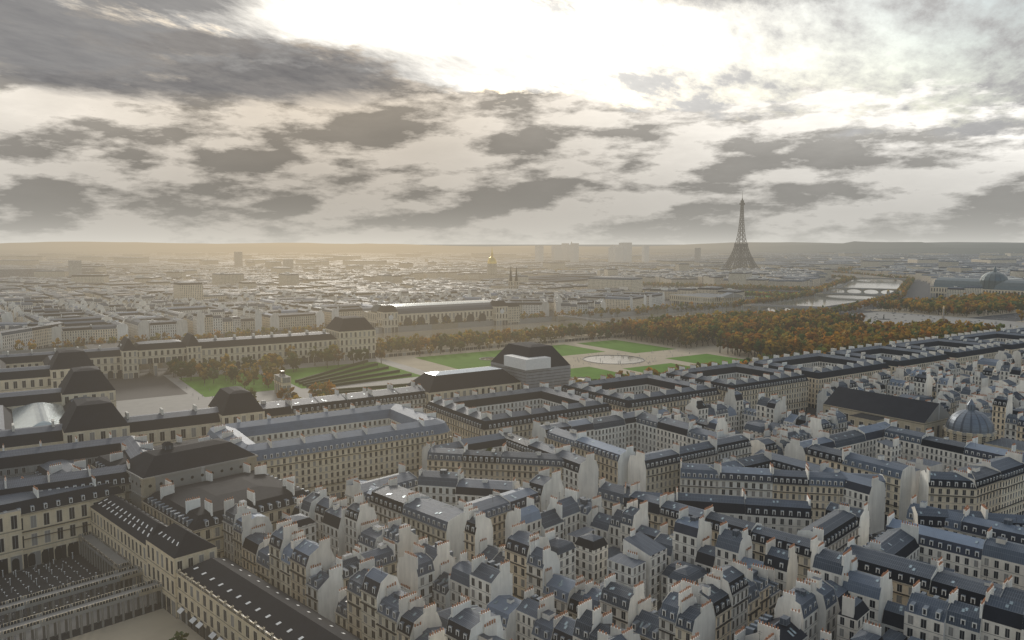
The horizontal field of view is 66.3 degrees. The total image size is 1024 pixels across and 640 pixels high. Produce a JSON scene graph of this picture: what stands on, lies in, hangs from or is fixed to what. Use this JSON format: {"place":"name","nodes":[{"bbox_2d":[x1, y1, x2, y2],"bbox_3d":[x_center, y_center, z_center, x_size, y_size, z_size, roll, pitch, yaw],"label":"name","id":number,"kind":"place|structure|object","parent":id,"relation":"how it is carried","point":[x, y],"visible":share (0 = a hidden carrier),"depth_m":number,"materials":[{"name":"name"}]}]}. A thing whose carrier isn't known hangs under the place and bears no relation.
{"place":"outdoors","nodes":[
{"label":"outdoors","id":0,"kind":"place"},
{"bbox_2d":[0,269,1023,639],"bbox_3d":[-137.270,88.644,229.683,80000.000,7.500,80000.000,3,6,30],"label":"terrain","id":1,"kind":"structure","parent":0,"point":[150,393],"depth_m":808.67,"materials":[{"name":"green plant"}]},
{"bbox_2d":[0,458,360,639],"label":"palace building","id":2,"kind":"structure","parent":1,"relation":"on","point":[54,582],"depth_m":245.02,"materials":[{"name":"stone"}]},
{"bbox_2d":[90,434,308,557],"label":"theatre building","id":3,"kind":"structure","parent":1,"relation":"on","point":[192,485],"depth_m":296.62,"materials":[{"name":"metal"}]},
{"bbox_2d":[0,316,570,450],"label":"louvre","id":4,"kind":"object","parent":1,"relation":"on","point":[60,396],"visible":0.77,"depth_m":492.50,"materials":[{"name":"stone"}]},
{"bbox_2d":[364,299,519,332],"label":"train station building","id":5,"kind":"structure","parent":1,"relation":"on","point":[390,317],"depth_m":1071.55,"materials":[{"name":"stone"}]},
{"bbox_2d":[84,277,906,348],"bbox_3d":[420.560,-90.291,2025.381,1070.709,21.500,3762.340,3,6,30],"label":"bridges","id":6,"kind":"structure","parent":1,"relation":"on","point":[559,318],"depth_m":1362.61,"materials":[{"name":"stone"}]},
{"bbox_2d":[0,326,1023,502],"bbox_3d":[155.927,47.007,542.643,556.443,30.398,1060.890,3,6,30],"label":"row of buildings","id":7,"kind":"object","parent":1,"relation":"on","point":[330,451],"depth_m":413.47,"materials":[{"name":"stone"}]},
{"bbox_2d":[0,251,1023,303],"bbox_3d":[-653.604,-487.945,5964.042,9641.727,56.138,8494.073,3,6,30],"label":"city","id":8,"kind":"object","parent":1,"relation":"on","point":[200,275],"visible":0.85,"depth_m":2536.63,"materials":[{"name":"stone"}]},
{"bbox_2d":[0,288,1023,374],"bbox_3d":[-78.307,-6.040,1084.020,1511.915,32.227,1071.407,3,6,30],"label":"city","id":9,"kind":"object","parent":1,"relation":"on","point":[42,323],"visible":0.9,"depth_m":1112.14,"materials":[{"name":"stone"}]},
{"bbox_2d":[0,242,1023,450],"bbox_3d":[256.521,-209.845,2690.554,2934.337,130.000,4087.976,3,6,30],"label":"large landmark buildings","id":10,"kind":"structure","parent":1,"relation":"on","point":[856,407],"depth_m":451.81,"materials":[{"name":"stone"}]},
{"bbox_2d":[14,257,1023,639],"bbox_3d":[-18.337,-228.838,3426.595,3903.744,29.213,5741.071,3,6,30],"label":"trees","id":11,"kind":"object","parent":1,"relation":"on","point":[790,333],"visible":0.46,"depth_m":888.70,"materials":[{"name":"plant"}]},
{"bbox_2d":[478,250,594,283],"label":"invalides complex","id":12,"kind":"structure","parent":1,"relation":"on","point":[493,275],"depth_m":2212.03,"materials":[{"name":"stone"}]},
{"bbox_2d":[186,310,1019,537],"bbox_3d":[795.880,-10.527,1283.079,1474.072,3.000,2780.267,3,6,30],"label":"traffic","id":13,"kind":"object","parent":1,"relation":"on","point":[870,535],"visible":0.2,"depth_m":1095.70,"materials":[{"name":"metal"}]},
{"bbox_2d":[222,358,1023,639],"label":"city","id":14,"kind":"object","parent":1,"relation":"on","point":[733,515],"visible":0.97,"depth_m":263.39,"materials":[{"name":"stone"}]},
{"bbox_2d":[722,191,758,268],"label":"eiffel tower","id":15,"kind":"structure","parent":1,"relation":"on","point":[742,258],"depth_m":3177.33,"materials":[{"name":"metal"}]},
{"bbox_2d":[0,241,1023,253],"bbox_3d":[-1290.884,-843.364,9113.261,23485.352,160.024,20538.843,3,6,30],"label":"hills","id":16,"kind":"structure","parent":0,"point":[754,247],"depth_m":9527.23,"materials":[{"name":"stone"}]},
{"bbox_2d":[0,0,1023,246],"label":"sky","id":17,"kind":"structure","parent":0,"point":[606,123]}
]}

